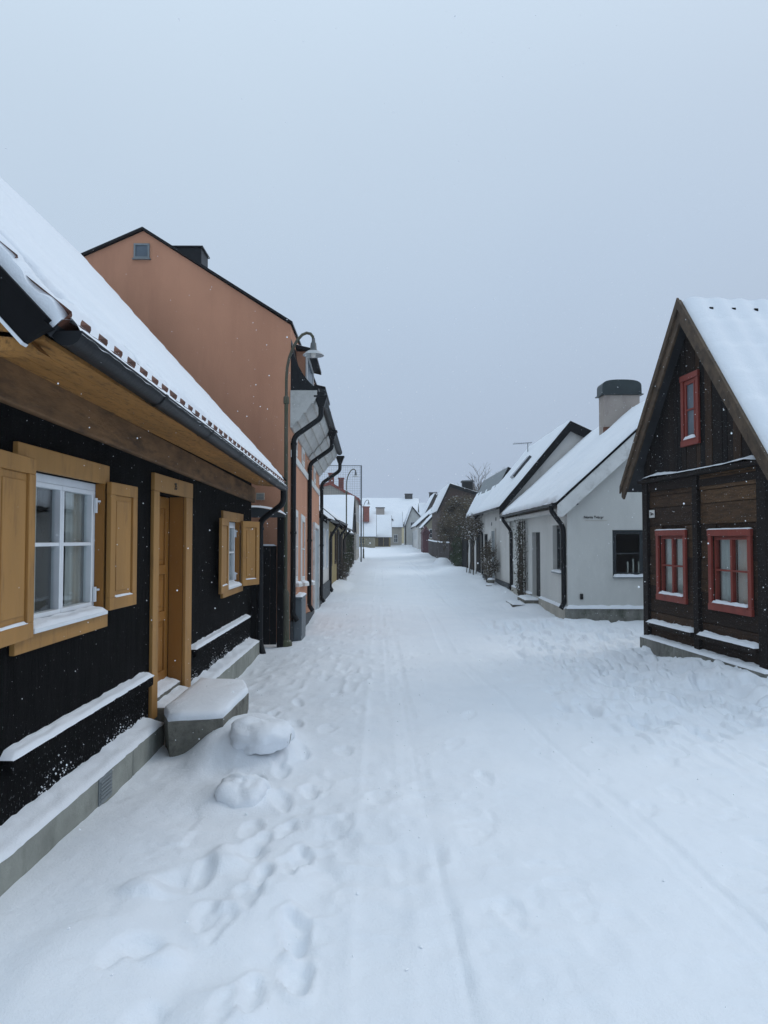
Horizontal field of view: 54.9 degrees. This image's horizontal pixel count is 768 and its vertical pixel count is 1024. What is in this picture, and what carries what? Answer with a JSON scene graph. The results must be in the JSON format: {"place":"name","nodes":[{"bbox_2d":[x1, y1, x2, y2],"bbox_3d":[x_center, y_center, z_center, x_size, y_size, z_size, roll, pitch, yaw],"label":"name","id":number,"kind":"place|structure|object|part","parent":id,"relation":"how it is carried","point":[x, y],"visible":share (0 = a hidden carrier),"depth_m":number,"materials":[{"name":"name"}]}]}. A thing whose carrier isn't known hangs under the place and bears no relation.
{"place":"outdoors","nodes":[
{"label":"outdoors","id":0,"kind":"place"},
{"bbox_2d":[0,544,767,1023],"bbox_3d":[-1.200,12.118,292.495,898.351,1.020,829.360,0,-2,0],"label":"ground","id":1,"kind":"structure","parent":0,"point":[592,846],"depth_m":4.02,"materials":[{"name":"white snow"}]},
{"bbox_2d":[0,177,287,896],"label":"black cottage","id":2,"kind":"structure","parent":1,"relation":"on","point":[67,314],"depth_m":4.95,"materials":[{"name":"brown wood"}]},
{"bbox_2d":[9,441,109,655],"bbox_3d":[-1.955,0.211,4.474,0.181,1.110,1.310,0,-2,0],"label":"window","id":3,"kind":"structure","parent":2,"relation":"in","point":[85,524],"depth_m":4.71,"materials":[{"name":"white paint"}]},
{"bbox_2d":[158,496,168,680],"bbox_3d":[-2.113,0.723,6.741,0.045,1.755,0.870,0,-2,0],"label":"door","id":4,"kind":"structure","parent":2,"relation":"in","point":[164,501],"depth_m":7.05,"materials":[{"name":"paint"}]},
{"bbox_2d":[220,511,242,597],"bbox_3d":[-1.996,0.536,9.586,0.182,1.060,1.330,0,-2,0],"label":"window","id":5,"kind":"structure","parent":2,"relation":"in","point":[235,586],"depth_m":9.90,"materials":[{"name":"white paint"}]},
{"bbox_2d":[164,678,248,756],"bbox_3d":[-1.513,1.806,6.466,0.548,0.470,1.535,0,-2,0],"label":"door step","id":6,"kind":"object","parent":1,"relation":"on","point":[218,703],"depth_m":5.90,"materials":[{"name":"stone"}]},
{"bbox_2d":[81,227,344,642],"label":"terracotta house","id":7,"kind":"structure","parent":1,"relation":"on","point":[218,336],"depth_m":12.30,"materials":[{"name":"orange paint"}]},
{"bbox_2d":[132,243,150,259],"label":"gable window","id":8,"kind":"structure","parent":7,"relation":"in","point":[141,251],"depth_m":12.31,"materials":[{"name":"glass"}]},
{"bbox_2d":[296,439,297,456],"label":"window","id":9,"kind":"structure","parent":7,"relation":"in","point":[297,439],"depth_m":13.15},
{"bbox_2d":[296,510,301,586],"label":"window","id":10,"kind":"structure","parent":7,"relation":"in","point":[298,583],"depth_m":13.18,"materials":[{"name":"white wood"}]},
{"bbox_2d":[301,447,304,467],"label":"window","id":11,"kind":"structure","parent":7,"relation":"in","point":[303,452],"depth_m":14.19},
{"bbox_2d":[300,514,308,585],"bbox_3d":[-1.531,0.744,14.245,0.108,1.399,0.810,0,-2,0],"label":"window","id":12,"kind":"structure","parent":7,"relation":"in","point":[302,578],"depth_m":14.01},
{"bbox_2d":[313,467,315,483],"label":"window","id":13,"kind":"structure","parent":7,"relation":"in","point":[314,471],"depth_m":16.69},
{"bbox_2d":[315,529,317,609],"bbox_3d":[-1.579,1.367,17.024,0.019,1.973,1.050,0,-2,0],"label":"door","id":14,"kind":"structure","parent":7,"relation":"in","point":[316,532],"depth_m":17.20,"materials":[{"name":"wood"}]},
{"bbox_2d":[214,773,271,807],"bbox_3d":[-0.931,1.850,4.844,0.385,0.250,0.440,0,-2,0],"label":"clump","id":15,"kind":"object","parent":1,"relation":"on","point":[239,790],"visible":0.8,"depth_m":4.72,"materials":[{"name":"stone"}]},
{"bbox_2d":[230,716,294,754],"bbox_3d":[-0.932,1.709,5.648,0.498,0.278,0.546,0,-2,0],"label":"boulder","id":16,"kind":"object","parent":1,"relation":"on","point":[269,735],"visible":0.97,"depth_m":5.48,"materials":[{"name":"stone"}]},
{"bbox_2d":[250,505,285,647],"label":"yard gate","id":17,"kind":"structure","parent":1,"relation":"on","point":[273,585],"depth_m":11.62,"materials":[{"name":"black wood"}]},
{"bbox_2d":[293,592,305,640],"bbox_3d":[-1.430,1.853,12.589,0.153,0.932,0.760,0,-2,0],"label":"utility cabinet","id":18,"kind":"object","parent":1,"relation":"on","point":[299,627],"visible":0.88,"depth_m":12.24,"materials":[{"name":"grey metal"}]},
{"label":"door","id":19,"kind":"part","parent":18,"relation":"part of","materials":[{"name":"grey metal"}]},
{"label":"door","id":20,"kind":"part","parent":18,"relation":"part of","materials":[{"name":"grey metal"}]},
{"bbox_2d":[283,331,323,646],"bbox_3d":[-1.316,-0.256,11.757,0.710,5.284,0.340,0,-2,0],"label":"street lamp","id":21,"kind":"object","parent":1,"relation":"on","point":[313,352],"visible":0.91,"depth_m":11.74,"materials":[{"name":"metal"}]},
{"bbox_2d":[319,506,338,603],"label":"cottage","id":22,"kind":"structure","parent":1,"relation":"on","point":[327,561],"depth_m":20.81,"materials":[{"name":"white paint"}]},
{"bbox_2d":[323,528,323,569],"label":"window","id":23,"kind":"structure","parent":22,"relation":"in","point":[323,528],"depth_m":19.62,"materials":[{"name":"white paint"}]},
{"bbox_2d":[326,529,327,567],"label":"window","id":24,"kind":"structure","parent":22,"relation":"in","point":[326,529],"depth_m":20.98,"materials":[{"name":"white paint"}]},
{"bbox_2d":[319,501,347,589],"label":"cottage","id":25,"kind":"structure","parent":1,"relation":"on","point":[336,549],"depth_m":25.58,"materials":[{"name":"yellow wood"}]},
{"bbox_2d":[335,532,336,563],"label":"window","id":26,"kind":"structure","parent":25,"relation":"in","point":[335,532],"depth_m":25.59,"materials":[{"name":"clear glass"}]},
{"bbox_2d":[337,529,338,579],"bbox_3d":[-1.698,1.592,27.347,0.050,1.890,0.940,0,-2,0],"label":"door","id":27,"kind":"structure","parent":25,"relation":"in","point":[337,529],"depth_m":26.91,"materials":[{"name":"brown wood"}]},
{"bbox_2d":[319,495,356,561],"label":"cross cottage","id":28,"kind":"structure","parent":1,"relation":"on","point":[336,504],"depth_m":48.52,"materials":[{"name":"white wood"}]},
{"bbox_2d":[319,473,359,559],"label":"red roof house","id":29,"kind":"structure","parent":1,"relation":"on","point":[357,504],"depth_m":55.08,"materials":[{"name":"tile"}]},
{"bbox_2d":[319,465,361,561],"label":"street lamp","id":30,"kind":"object","parent":1,"relation":"on","point":[338,488],"visible":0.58,"depth_m":54.26,"materials":[{"name":"black metal"}]},
{"bbox_2d":[338,558,350,579],"bbox_3d":[-1.617,2.263,27.840,0.777,1.080,2.374,0,-2,0],"label":"roadside shrub","id":31,"kind":"object","parent":1,"relation":"on","point":[342,567],"visible":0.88,"depth_m":27.73,"materials":[{"name":"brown plant"}]},
{"bbox_2d":[339,522,352,561],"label":"cottage","id":32,"kind":"structure","parent":1,"relation":"on","point":[343,538],"depth_m":32.65,"materials":[{"name":"wood"}]},
{"bbox_2d":[341,535,342,561],"bbox_3d":[-1.838,1.823,32.241,0.050,1.890,1.140,0,-2,0],"label":"door","id":33,"kind":"structure","parent":32,"relation":"in","point":[342,535],"depth_m":32.08,"materials":[{"name":"wood"}]},
{"bbox_2d":[343,552,351,574],"bbox_3d":[-1.670,2.326,32.859,0.684,1.332,3.023,0,-2,0],"label":"roadside shrub","id":34,"kind":"object","parent":1,"relation":"on","point":[345,556],"visible":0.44,"depth_m":32.61,"materials":[{"name":"green plant"}]},
{"bbox_2d":[345,469,358,560],"bbox_3d":[-1.519,0.597,34.691,0.710,5.284,0.340,0,-2,0],"label":"street lamp","id":35,"kind":"object","parent":1,"relation":"on","point":[355,475],"visible":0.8,"depth_m":34.70,"materials":[{"name":"metal"}]},
{"bbox_2d":[363,500,369,557],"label":"street lamp","id":36,"kind":"object","parent":1,"relation":"on","point":[368,503],"visible":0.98,"depth_m":62.45,"materials":[{"name":"metal"}]},
{"bbox_2d":[359,506,376,547],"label":"end house","id":37,"kind":"structure","parent":1,"relation":"on","point":[370,526],"depth_m":96.80,"materials":[{"name":"white wood"}]},
{"bbox_2d":[375,515,391,546],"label":"end house","id":38,"kind":"structure","parent":1,"relation":"on","point":[384,526],"depth_m":103.45,"materials":[{"name":"white wood"}]},
{"bbox_2d":[378,538,382,545],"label":"door","id":39,"kind":"structure","parent":38,"relation":"in","point":[380,540],"depth_m":102.87,"materials":[{"name":"wood"}]},
{"bbox_2d":[384,538,388,545],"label":"door","id":40,"kind":"structure","parent":38,"relation":"in","point":[386,540],"depth_m":102.87,"materials":[{"name":"wood"}]},
{"bbox_2d":[369,507,402,544],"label":"end house","id":41,"kind":"structure","parent":1,"relation":"on","point":[397,524],"depth_m":112.63,"materials":[{"name":"white wood"}]},
{"bbox_2d":[359,494,418,543],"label":"end house","id":42,"kind":"structure","parent":1,"relation":"on","point":[406,503],"depth_m":145.66,"materials":[{"name":"white wood"}]},
{"bbox_2d":[67,636,753,1008],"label":"snow clods","id":43,"kind":"object","parent":1,"relation":"on","point":[409,830],"visible":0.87,"depth_m":4.77,"materials":[{"name":"white snow"}]},
{"bbox_2d":[403,506,420,544],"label":"grey gable house","id":44,"kind":"structure","parent":1,"relation":"on","point":[413,516],"depth_m":112.06,"materials":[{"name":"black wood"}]},
{"bbox_2d":[411,508,430,548],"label":"white gable house","id":45,"kind":"structure","parent":1,"relation":"on","point":[416,537],"depth_m":89.38,"materials":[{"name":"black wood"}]},
{"bbox_2d":[421,526,429,552],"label":"red shed","id":46,"kind":"structure","parent":1,"relation":"on","point":[425,532],"depth_m":75.94,"materials":[{"name":"red wood"}]},
{"bbox_2d":[423,534,428,551],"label":"door","id":47,"kind":"structure","parent":46,"relation":"in","point":[425,536],"depth_m":75.93,"materials":[{"name":"red wood"}]},
{"bbox_2d":[419,514,431,539],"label":"house","id":48,"kind":"structure","parent":1,"relation":"on","point":[427,522],"depth_m":81.03,"materials":[{"name":"black wood"}]},
{"bbox_2d":[418,492,436,514],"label":"back house","id":49,"kind":"structure","parent":1,"relation":"on","point":[421,506],"depth_m":123.25,"materials":[{"name":"white wood"}]},
{"bbox_2d":[421,493,436,516],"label":"back house","id":50,"kind":"structure","parent":1,"relation":"on","point":[430,502],"depth_m":106.21,"materials":[{"name":"white wood"}]},
{"bbox_2d":[428,539,450,561],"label":"board fence","id":51,"kind":"object","parent":1,"relation":"on","point":[434,550],"visible":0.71,"depth_m":60.10,"materials":[{"name":"grey wood"}]},
{"bbox_2d":[435,501,458,560],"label":"tall bush","id":52,"kind":"object","parent":1,"relation":"on","point":[450,538],"visible":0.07,"depth_m":52.80,"materials":[{"name":"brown plant"}]},
{"bbox_2d":[434,492,472,543],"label":"tall bush","id":53,"kind":"object","parent":1,"relation":"on","point":[456,510],"visible":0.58,"depth_m":44.70,"materials":[{"name":"brown plant"}]},
{"bbox_2d":[429,480,477,543],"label":"brick gable house","id":54,"kind":"structure","parent":1,"relation":"on","point":[449,490],"depth_m":60.31,"materials":[{"name":"brown brick"}]},
{"bbox_2d":[449,539,461,566],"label":"hedge bush","id":55,"kind":"object","parent":1,"relation":"on","point":[456,557],"visible":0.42,"depth_m":41.66,"materials":[{"name":"green plant"}]},
{"bbox_2d":[453,519,465,550],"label":"tall bush","id":56,"kind":"object","parent":1,"relation":"on","point":[455,532],"visible":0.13,"depth_m":41.26,"materials":[{"name":"green plant"}]},
{"bbox_2d":[462,537,467,567],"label":"dark yard gate","id":57,"kind":"structure","parent":1,"relation":"on","point":[464,551],"depth_m":37.35,"materials":[{"name":"black wood"}]},
{"bbox_2d":[431,463,504,510],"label":"bare tree","id":58,"kind":"object","parent":1,"relation":"on","point":[478,488],"visible":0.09,"depth_m":62.88,"materials":[{"name":"brown plant"}]},
{"bbox_2d":[464,467,510,573],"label":"outhouse","id":59,"kind":"structure","parent":1,"relation":"on","point":[489,484],"depth_m":32.58,"materials":[{"name":"white wood"}]},
{"bbox_2d":[470,533,473,569],"bbox_3d":[4.088,1.875,34.289,0.053,1.840,1.140,0,-2,0],"label":"door","id":60,"kind":"structure","parent":59,"relation":"in","point":[470,533],"depth_m":34.76,"materials":[{"name":"black wood"}]},
{"bbox_2d":[476,532,480,572],"bbox_3d":[4.099,1.793,32.090,0.053,1.840,1.140,0,-2,0],"label":"door","id":61,"kind":"structure","parent":59,"relation":"in","point":[477,539],"depth_m":31.93,"materials":[{"name":"black wood"}]},
{"bbox_2d":[477,537,499,581],"bbox_3d":[3.566,1.762,25.349,0.890,1.883,2.037,0,-2,-11],"label":"shrub","id":62,"kind":"object","parent":1,"relation":"on","point":[487,559],"visible":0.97,"depth_m":25.00,"materials":[{"name":"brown plant"}]},
{"bbox_2d":[506,595,537,606],"bbox_3d":[3.423,2.302,18.196,0.745,0.450,1.399,0,-2,0],"label":"cottage doorstep","id":63,"kind":"object","parent":1,"relation":"on","point":[525,599],"visible":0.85,"depth_m":17.81,"materials":[{"name":"stone"}]},
{"bbox_2d":[472,420,591,588],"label":"white cottage","id":64,"kind":"structure","parent":1,"relation":"on","point":[529,469],"depth_m":23.48,"materials":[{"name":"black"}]},
{"bbox_2d":[459,513,483,574],"bbox_3d":[3.780,1.440,31.440,0.937,2.986,5.763,0,-2,0],"label":"eave creeper","id":65,"kind":"object","parent":64,"relation":"attached to","point":[472,525],"visible":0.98,"depth_m":31.12,"materials":[{"name":"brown plant"}]},
{"bbox_2d":[484,534,487,553],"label":"window","id":66,"kind":"structure","parent":64,"relation":"in","point":[485,535],"depth_m":28.50,"materials":[{"name":"black wood"}]},
{"bbox_2d":[491,529,496,579],"bbox_3d":[3.869,1.494,26.070,0.050,1.790,0.990,0,-2,1],"label":"door","id":67,"kind":"structure","parent":64,"relation":"in","point":[493,531],"depth_m":25.99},
{"bbox_2d":[510,455,530,478],"bbox_3d":[4.651,-1.505,25.056,0.696,0.781,0.634,0,-2,0],"label":"roof window","id":68,"kind":"structure","parent":64,"relation":"in","point":[527,458],"depth_m":24.75,"materials":[{"name":"grey glass"}]},
{"bbox_2d":[499,379,645,622],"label":"grey white cottage","id":69,"kind":"structure","parent":1,"relation":"on","point":[606,582],"depth_m":14.89,"materials":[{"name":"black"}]},
{"bbox_2d":[511,515,528,595],"bbox_3d":[3.678,1.094,19.962,0.460,2.510,2.060,0,-2,0],"label":"climbing rose","id":70,"kind":"object","parent":69,"relation":"attached to","point":[521,549],"visible":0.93,"depth_m":19.75,"materials":[{"name":"green plant"}]},
{"bbox_2d":[536,532,539,596],"bbox_3d":[3.895,1.308,18.339,0.040,1.608,1.093,0,-2,1],"label":"door","id":71,"kind":"structure","parent":69,"relation":"in","point":[537,533],"depth_m":18.57,"materials":[{"name":"grey wood"}]},
{"bbox_2d":[551,525,560,573],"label":"window","id":72,"kind":"structure","parent":69,"relation":"in","point":[557,571],"depth_m":16.22,"materials":[{"name":"grey glass"}]},
{"bbox_2d":[584,516,606,520],"bbox_3d":[4.269,0.125,14.868,0.494,0.094,0.013,0,-2,0],"label":"house sign","id":73,"kind":"object","parent":69,"relation":"attached to","point":[595,520],"visible":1,"depth_m":14.87,"materials":[{"name":"black metal"}]},
{"bbox_2d":[612,530,642,577],"bbox_3d":[5.178,0.845,14.848,1.180,0.963,0.150,0,-2,1],"label":"window","id":74,"kind":"structure","parent":69,"relation":"in","point":[615,575],"depth_m":14.87,"materials":[{"name":"black glass"}]},
{"bbox_2d":[627,559,639,572],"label":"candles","id":75,"kind":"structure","parent":69,"relation":"on","point":[632,566],"depth_m":15.00},
{"bbox_2d":[619,297,767,677],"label":"timber house","id":76,"kind":"structure","parent":1,"relation":"on","point":[697,455],"depth_m":9.26,"materials":[{"name":"brown wood"}]},
{"bbox_2d":[649,510,654,517],"bbox_3d":[3.887,0.028,10.723,0.014,0.110,0.160,0,-2,-5],"label":"street sign","id":77,"kind":"object","parent":76,"relation":"attached to","point":[651,513],"visible":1,"depth_m":10.71,"materials":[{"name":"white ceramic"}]},
{"bbox_2d":[655,529,687,603],"bbox_3d":[3.963,0.729,10.116,0.143,0.995,0.860,0,-2,-5],"label":"window","id":78,"kind":"structure","parent":76,"relation":"in","point":[676,543],"depth_m":10.11,"materials":[{"name":"red paint"}]},
{"bbox_2d":[679,369,700,446],"bbox_3d":[3.975,-1.335,9.599,0.057,0.940,0.465,0,-2,-5],"label":"window","id":79,"kind":"structure","parent":76,"relation":"in","point":[689,387],"depth_m":9.60,"materials":[{"name":"red paint"}]},
{"bbox_2d":[707,527,754,616],"bbox_3d":[4.097,0.685,8.683,0.138,0.996,0.920,0,-2,-5],"label":"window","id":80,"kind":"structure","parent":76,"relation":"in","point":[745,607],"depth_m":8.67,"materials":[{"name":"red paint"}]},
{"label":"low cottage","id":81,"kind":"object","parent":1,"relation":"on","visible":0},
{"bbox_2d":[347,534,355,567],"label":"ivy creeper","id":82,"kind":"object","parent":81,"relation":"attached to","point":[350,545],"visible":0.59,"depth_m":41.14,"materials":[{"name":"green plant"}]},
{"bbox_2d":[0,0,767,502],"label":"sky","id":83,"kind":"structure","parent":0,"point":[107,130],"materials":[{"name":"grey"}]},
{"bbox_2d":[5,0,767,1021],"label":"falling snow","id":84,"kind":"structure","parent":0,"point":[413,398],"depth_m":5.48,"materials":[{"name":"white snow"}]},
{"bbox_3d":[3.520,2.444,24.356,0.340,0.205,0.340,0,-2,0],"label":"garden stone","id":85,"kind":"object","parent":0,"visible":0},
{"bbox_2d":[487,578,494,582],"bbox_3d":[3.539,2.277,24.462,0.240,0.205,0.240,0,-2,0],"label":"garden stone","id":86,"kind":"object","parent":85,"relation":"on","point":[490,580],"visible":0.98,"depth_m":24.37,"materials":[{"name":"grey stone"}]}
]}

